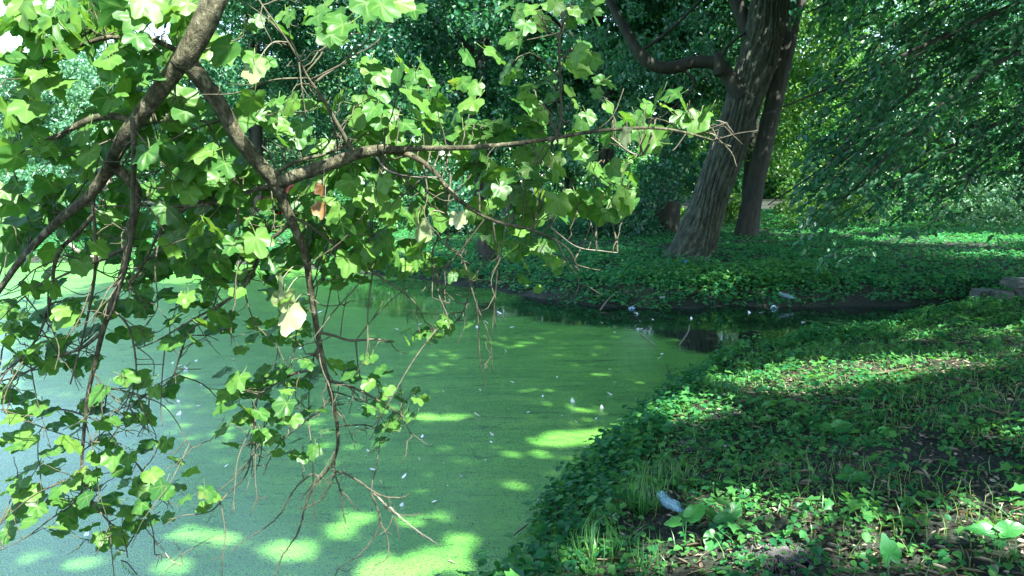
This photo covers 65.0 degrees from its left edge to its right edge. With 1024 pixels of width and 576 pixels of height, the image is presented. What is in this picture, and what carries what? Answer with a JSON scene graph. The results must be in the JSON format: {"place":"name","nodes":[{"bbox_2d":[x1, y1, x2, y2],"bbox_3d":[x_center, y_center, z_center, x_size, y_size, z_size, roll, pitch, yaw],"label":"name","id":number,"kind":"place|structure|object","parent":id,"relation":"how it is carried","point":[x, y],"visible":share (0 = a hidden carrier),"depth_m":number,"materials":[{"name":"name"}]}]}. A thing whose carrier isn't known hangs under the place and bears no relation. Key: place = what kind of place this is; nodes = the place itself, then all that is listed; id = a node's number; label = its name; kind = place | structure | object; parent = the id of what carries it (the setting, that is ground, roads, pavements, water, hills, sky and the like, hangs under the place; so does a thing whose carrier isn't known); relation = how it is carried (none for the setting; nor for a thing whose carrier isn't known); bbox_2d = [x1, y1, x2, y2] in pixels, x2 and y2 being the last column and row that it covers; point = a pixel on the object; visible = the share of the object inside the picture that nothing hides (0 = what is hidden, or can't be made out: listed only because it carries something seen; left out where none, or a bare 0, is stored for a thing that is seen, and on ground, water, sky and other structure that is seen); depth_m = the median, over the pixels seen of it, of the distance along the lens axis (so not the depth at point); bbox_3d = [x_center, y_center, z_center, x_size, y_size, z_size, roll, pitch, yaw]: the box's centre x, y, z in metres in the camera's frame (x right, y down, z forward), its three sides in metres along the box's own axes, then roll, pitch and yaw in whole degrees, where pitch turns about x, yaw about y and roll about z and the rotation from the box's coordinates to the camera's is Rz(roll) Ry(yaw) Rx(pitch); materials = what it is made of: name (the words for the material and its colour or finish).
{"place":"outdoors","nodes":[
{"label":"outdoors","id":0,"kind":"place"},
{"bbox_2d":[0,261,947,575],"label":"pond water","id":1,"kind":"structure","parent":0,"point":[558,355],"depth_m":6.88,"materials":[{"name":"green liquid"}]},
{"bbox_2d":[121,560,136,574],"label":"fallen branch","id":2,"kind":"object","parent":1,"relation":"on","point":[129,565],"visible":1,"depth_m":4.21,"materials":[{"name":"wood"}]},
{"bbox_2d":[514,519,537,535],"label":"fallen branch","id":3,"kind":"object","parent":1,"relation":"on","point":[520,529],"visible":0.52,"depth_m":4.64,"materials":[{"name":"grey wood"}]},
{"bbox_2d":[600,292,614,309],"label":"fallen branch","id":4,"kind":"object","parent":1,"relation":"on","point":[606,301],"visible":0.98,"depth_m":13.23,"materials":[{"name":"grey wood"}]},
{"bbox_2d":[679,325,689,344],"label":"fallen branch","id":5,"kind":"object","parent":1,"relation":"on","point":[685,336],"visible":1,"depth_m":10.51,"materials":[{"name":"grey wood"}]},
{"bbox_2d":[0,0,1018,181],"label":"sky","id":6,"kind":"structure","parent":0,"point":[7,36],"materials":[{"name":"white"}]},
{"bbox_2d":[13,186,1023,575],"bbox_3d":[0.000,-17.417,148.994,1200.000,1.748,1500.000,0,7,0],"label":"ground","id":7,"kind":"structure","parent":0,"point":[661,528],"depth_m":5.25,"materials":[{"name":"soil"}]},
{"bbox_2d":[0,155,69,207],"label":"shrub","id":8,"kind":"object","parent":7,"relation":"on","point":[30,174],"visible":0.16,"depth_m":29.78,"materials":[{"name":"green plant"}]},
{"bbox_2d":[64,239,98,257],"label":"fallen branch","id":9,"kind":"object","parent":7,"relation":"on","point":[75,249],"visible":0.34,"depth_m":21.05,"materials":[{"name":"white plant"}]},
{"bbox_2d":[0,54,170,204],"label":"forest tree","id":10,"kind":"object","parent":7,"relation":"on","point":[76,73],"visible":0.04,"depth_m":43.43,"materials":[{"name":"green plant"}]},
{"bbox_2d":[0,40,212,200],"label":"forest tree","id":11,"kind":"object","parent":7,"relation":"on","point":[60,117],"visible":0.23,"depth_m":34.40,"materials":[{"name":"green plant"}]},
{"bbox_2d":[81,201,163,239],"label":"shrub","id":12,"kind":"object","parent":7,"relation":"on","point":[154,225],"visible":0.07,"depth_m":23.44,"materials":[{"name":"teal plant"}]},
{"bbox_2d":[99,0,363,216],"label":"forest tree","id":13,"kind":"object","parent":7,"relation":"on","point":[255,130],"visible":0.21,"depth_m":31.76,"materials":[{"name":"green plant"}]},
{"bbox_2d":[182,29,352,184],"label":"forest tree","id":14,"kind":"object","parent":7,"relation":"on","point":[290,156],"visible":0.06,"depth_m":41.58,"materials":[{"name":"green plant"}]},
{"bbox_2d":[263,186,296,215],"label":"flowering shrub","id":15,"kind":"object","parent":7,"relation":"on","point":[277,212],"visible":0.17,"depth_m":34.83,"materials":[{"name":"green plant"}]},
{"bbox_2d":[209,58,358,190],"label":"forest tree","id":16,"kind":"object","parent":7,"relation":"on","point":[339,152],"visible":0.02,"depth_m":54.39,"materials":[{"name":"green plant"}]},
{"bbox_2d":[279,184,333,213],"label":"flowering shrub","id":17,"kind":"object","parent":7,"relation":"on","point":[291,186],"depth_m":34.47,"materials":[{"name":"green plant"}]},
{"bbox_2d":[223,0,491,145],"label":"forest tree","id":18,"kind":"object","parent":7,"relation":"on","point":[284,86],"visible":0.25,"depth_m":29.91,"materials":[{"name":"green plant"}]},
{"bbox_2d":[325,187,415,230],"bbox_3d":[-4.576,-2.548,25.770,3.324,2.079,3.744,-6,9,-37],"label":"shrub","id":19,"kind":"object","parent":7,"relation":"on","point":[344,198],"visible":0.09,"depth_m":25.30,"materials":[{"name":"green plant"}]},
{"bbox_2d":[0,0,757,575],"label":"maple tree","id":20,"kind":"object","parent":7,"relation":"on","point":[224,184],"visible":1,"depth_m":1.89,"materials":[{"name":"green plant"}]},
{"bbox_2d":[293,3,509,206],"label":"forest tree","id":21,"kind":"object","parent":7,"relation":"on","point":[404,109],"visible":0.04,"depth_m":44.69,"materials":[{"name":"green plant"}]},
{"bbox_2d":[398,151,500,211],"bbox_3d":[-3.390,-4.882,37.636,6.806,3.450,5.539,0,7,0],"label":"shrub","id":22,"kind":"object","parent":7,"relation":"on","point":[430,175],"visible":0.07,"depth_m":37.51,"materials":[{"name":"teal plant"}]},
{"bbox_2d":[345,0,590,200],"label":"forest tree","id":23,"kind":"object","parent":7,"relation":"on","point":[451,55],"visible":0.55,"depth_m":25.04,"materials":[{"name":"green plant"}]},
{"bbox_2d":[427,181,535,237],"bbox_3d":[-1.105,-2.189,23.107,3.694,1.846,2.934,0,7,0],"label":"shrub","id":24,"kind":"object","parent":7,"relation":"on","point":[452,206],"visible":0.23,"depth_m":23.06,"materials":[{"name":"teal plant"}]},
{"bbox_2d":[477,238,495,263],"bbox_3d":[-0.526,-0.755,17.479,0.572,0.699,0.576,0,7,0],"label":"tree stump","id":25,"kind":"object","parent":7,"relation":"on","point":[484,250],"visible":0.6,"depth_m":17.34,"materials":[{"name":"plant"}]},
{"bbox_2d":[0,138,1013,202],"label":"thicket","id":26,"kind":"object","parent":7,"relation":"on","point":[769,190],"visible":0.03,"depth_m":57.66,"materials":[{"name":"green plant"}]},
{"bbox_2d":[0,41,1016,198],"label":"wood","id":27,"kind":"object","parent":7,"relation":"on","point":[944,144],"visible":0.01,"depth_m":65.66,"materials":[{"name":"green plant"}]},
{"bbox_2d":[438,11,584,190],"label":"forest tree","id":28,"kind":"object","parent":7,"relation":"on","point":[519,137],"visible":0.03,"depth_m":57.50,"materials":[{"name":"green plant"}]},
{"bbox_2d":[33,207,1023,309],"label":"ground cover","id":29,"kind":"object","parent":7,"relation":"on","point":[984,233],"visible":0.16,"depth_m":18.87,"materials":[{"name":"green plant"}]},
{"bbox_2d":[456,0,659,192],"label":"forest tree","id":30,"kind":"object","parent":7,"relation":"on","point":[567,182],"visible":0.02,"depth_m":40.32,"materials":[{"name":"green plant"}]},
{"bbox_2d":[542,524,588,573],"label":"grass tuft","id":31,"kind":"object","parent":7,"relation":"on","point":[556,546],"visible":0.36,"depth_m":3.86,"materials":[{"name":"green plant"}]},
{"bbox_2d":[571,503,626,567],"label":"grass tuft","id":32,"kind":"object","parent":7,"relation":"on","point":[591,556],"visible":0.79,"depth_m":3.67,"materials":[{"name":"green plant"}]},
{"bbox_2d":[461,0,747,207],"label":"forest tree","id":33,"kind":"object","parent":7,"relation":"on","point":[579,86],"visible":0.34,"depth_m":23.75,"materials":[{"name":"green plant"}]},
{"bbox_2d":[551,183,672,239],"bbox_3d":[2.913,-2.124,23.112,3.538,1.918,3.143,4,8,26],"label":"shrub","id":34,"kind":"object","parent":7,"relation":"on","point":[645,224],"visible":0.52,"depth_m":22.69,"materials":[{"name":"teal plant"}]},
{"bbox_2d":[619,522,664,573],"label":"grass tuft","id":35,"kind":"object","parent":7,"relation":"on","point":[637,565],"visible":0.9,"depth_m":3.52,"materials":[{"name":"green plant"}]},
{"bbox_2d":[617,461,669,515],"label":"grass tuft","id":36,"kind":"object","parent":7,"relation":"on","point":[644,494],"visible":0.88,"depth_m":4.12,"materials":[{"name":"green plant"}]},
{"bbox_2d":[633,448,704,490],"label":"grass tuft","id":37,"kind":"object","parent":7,"relation":"on","point":[672,467],"visible":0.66,"depth_m":4.55,"materials":[{"name":"green plant"}]},
{"bbox_2d":[553,0,790,263],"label":"leaning tree","id":38,"kind":"object","parent":7,"relation":"on","point":[761,25],"visible":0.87,"depth_m":16.35,"materials":[{"name":"green plant"}]},
{"bbox_2d":[567,0,802,233],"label":"forest tree","id":39,"kind":"object","parent":7,"relation":"on","point":[670,214],"visible":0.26,"depth_m":22.25,"materials":[{"name":"green plant"}]},
{"bbox_2d":[664,504,705,544],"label":"broad leaf plant","id":40,"kind":"object","parent":7,"relation":"on","point":[694,513],"visible":0.91,"depth_m":3.77,"materials":[{"name":"green plant"}]},
{"bbox_2d":[660,434,754,464],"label":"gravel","id":41,"kind":"structure","parent":7,"relation":"on","point":[689,448],"depth_m":5.12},
{"bbox_2d":[680,179,741,224],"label":"shrub","id":42,"kind":"object","parent":7,"relation":"on","point":[732,209],"visible":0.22,"depth_m":27.98,"materials":[{"name":"green plant"}]},
{"bbox_2d":[702,412,741,422],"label":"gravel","id":43,"kind":"structure","parent":7,"relation":"on","point":[731,413],"depth_m":5.77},
{"bbox_2d":[703,501,741,550],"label":"broad leaf plant","id":44,"kind":"object","parent":7,"relation":"on","point":[732,514],"visible":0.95,"depth_m":3.81,"materials":[{"name":"green plant"}]},
{"bbox_2d":[633,3,815,196],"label":"forest tree","id":45,"kind":"object","parent":7,"relation":"on","point":[760,111],"depth_m":46.64,"materials":[{"name":"green plant"}]},
{"bbox_2d":[706,372,749,394],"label":"grass tuft","id":46,"kind":"object","parent":7,"relation":"on","point":[732,385],"visible":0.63,"depth_m":6.55,"materials":[{"name":"green plant"}]},
{"bbox_2d":[434,286,1023,575],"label":"ground cover","id":47,"kind":"object","parent":7,"relation":"on","point":[831,516],"visible":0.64,"depth_m":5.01,"materials":[{"name":"green plant"}]},
{"bbox_2d":[625,256,839,296],"bbox_3d":[3.829,-0.265,14.587,3.838,0.579,2.246,0,7,0],"label":"ground cover","id":48,"kind":"object","parent":7,"relation":"on","point":[768,268],"visible":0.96,"depth_m":14.04,"materials":[{"name":"green plant"}]},
{"bbox_2d":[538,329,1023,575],"bbox_3d":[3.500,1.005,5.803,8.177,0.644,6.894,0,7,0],"label":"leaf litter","id":49,"kind":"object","parent":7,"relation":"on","point":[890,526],"visible":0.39,"depth_m":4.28,"materials":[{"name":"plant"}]},
{"bbox_2d":[691,538,873,575],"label":"gravel","id":50,"kind":"structure","parent":7,"relation":"on","point":[775,553],"depth_m":3.53,"materials":[{"name":"grey gravel"}]},
{"bbox_2d":[575,427,1022,575],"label":"soil crumbs","id":51,"kind":"object","parent":7,"relation":"on","point":[854,524],"visible":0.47,"depth_m":4.10,"materials":[{"name":"brown soil"}]},
{"bbox_2d":[651,0,960,199],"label":"forest tree","id":52,"kind":"object","parent":7,"relation":"on","point":[789,113],"visible":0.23,"depth_m":28.47,"materials":[{"name":"green plant"}]},
{"bbox_2d":[727,0,892,238],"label":"old tree","id":53,"kind":"object","parent":7,"relation":"on","point":[748,220],"visible":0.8,"depth_m":22.27,"materials":[{"name":"green plant"}]},
{"bbox_2d":[808,535,837,553],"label":"fallen branch","id":54,"kind":"object","parent":7,"relation":"on","point":[823,542],"visible":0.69,"depth_m":3.59,"materials":[{"name":"wood"}]},
{"bbox_2d":[769,162,881,228],"bbox_3d":[10.490,-3.025,27.016,3.852,2.388,3.659,0,7,0],"label":"shrub","id":55,"kind":"object","parent":7,"relation":"on","point":[820,206],"visible":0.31,"depth_m":26.58,"materials":[{"name":"green plant"}]},
{"bbox_2d":[816,419,850,439],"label":"broad leaf plant","id":56,"kind":"object","parent":7,"relation":"on","point":[834,424],"visible":0.86,"depth_m":5.26,"materials":[{"name":"green plant"}]},
{"bbox_2d":[835,464,867,488],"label":"broad leaf plant","id":57,"kind":"object","parent":7,"relation":"on","point":[849,469],"visible":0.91,"depth_m":4.29,"materials":[{"name":"green plant"}]},
{"bbox_2d":[703,0,1001,194],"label":"forest tree","id":58,"kind":"object","parent":7,"relation":"on","point":[824,128],"visible":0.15,"depth_m":31.29,"materials":[{"name":"green plant"}]},
{"bbox_2d":[759,1,962,180],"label":"forest tree","id":59,"kind":"object","parent":7,"relation":"on","point":[903,112],"visible":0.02,"depth_m":50.34,"materials":[{"name":"green plant"}]},
{"bbox_2d":[851,366,912,375],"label":"fallen branch","id":60,"kind":"object","parent":7,"relation":"on","point":[886,371],"visible":0.71,"depth_m":6.81,"materials":[{"name":"brown wood"}]},
{"bbox_2d":[877,426,895,442],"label":"broad leaf plant","id":61,"kind":"object","parent":7,"relation":"on","point":[885,429],"visible":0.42,"depth_m":5.07,"materials":[{"name":"green plant"}]},
{"bbox_2d":[880,533,901,570],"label":"broad leaf plant","id":62,"kind":"object","parent":7,"relation":"on","point":[888,546],"visible":0.98,"depth_m":3.34,"materials":[{"name":"green plant"}]},
{"bbox_2d":[765,0,1023,284],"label":"drooping tree","id":63,"kind":"object","parent":7,"relation":"on","point":[882,82],"visible":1,"depth_m":10.55,"materials":[{"name":"green plant"}]},
{"bbox_2d":[834,172,958,224],"bbox_3d":[13.241,-3.111,28.543,4.495,2.103,3.501,0,7,0],"label":"shrub","id":64,"kind":"object","parent":7,"relation":"on","point":[918,214],"visible":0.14,"depth_m":27.89,"materials":[{"name":"green plant"}]},
{"bbox_2d":[908,539,973,550],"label":"fallen branch","id":65,"kind":"object","parent":7,"relation":"on","point":[936,541],"visible":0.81,"depth_m":3.52,"materials":[{"name":"brown wood"}]},
{"bbox_2d":[881,0,1023,202],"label":"forest tree","id":66,"kind":"object","parent":7,"relation":"on","point":[1016,155],"visible":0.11,"depth_m":37.81,"materials":[{"name":"green plant"}]},
{"bbox_2d":[882,0,1023,220],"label":"forest tree","id":67,"kind":"object","parent":7,"relation":"on","point":[956,23],"visible":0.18,"depth_m":29.38,"materials":[{"name":"green plant"}]},
{"bbox_2d":[891,141,1017,211],"bbox_3d":[21.735,-5.425,38.726,7.634,4.069,6.515,0,7,0],"label":"shrub","id":68,"kind":"object","parent":7,"relation":"on","point":[942,180],"visible":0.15,"depth_m":37.77,"materials":[{"name":"green plant"}]},
{"bbox_2d":[930,166,1023,228],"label":"shrub","id":69,"kind":"object","parent":7,"relation":"on","point":[988,210],"visible":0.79,"depth_m":26.59,"materials":[{"name":"green plant"}]},
{"bbox_2d":[934,0,1021,179],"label":"forest tree","id":70,"kind":"object","parent":7,"relation":"on","point":[988,96],"visible":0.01,"depth_m":48.35,"materials":[{"name":"green plant"}]},
{"bbox_2d":[969,288,992,299],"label":"concrete block","id":71,"kind":"structure","parent":7,"relation":"on","point":[977,292],"depth_m":13.14,"materials":[{"name":"concrete"}]},
{"bbox_2d":[964,520,1023,549],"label":"broad leaf plant","id":72,"kind":"object","parent":7,"relation":"on","point":[1008,528],"visible":0.85,"depth_m":3.44,"materials":[{"name":"green plant"}]},
{"bbox_2d":[991,289,1014,303],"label":"concrete block","id":73,"kind":"structure","parent":7,"relation":"on","point":[1009,293],"depth_m":11.51,"materials":[{"name":"concrete"}]},
{"bbox_2d":[1012,288,1023,303],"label":"concrete block","id":74,"kind":"structure","parent":7,"relation":"on","point":[1018,292],"depth_m":11.49,"materials":[{"name":"concrete"}]},
{"bbox_2d":[999,277,1023,287],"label":"concrete slab","id":75,"kind":"structure","parent":74,"relation":"on","point":[1014,282],"depth_m":11.57,"materials":[{"name":"concrete"}]}
]}

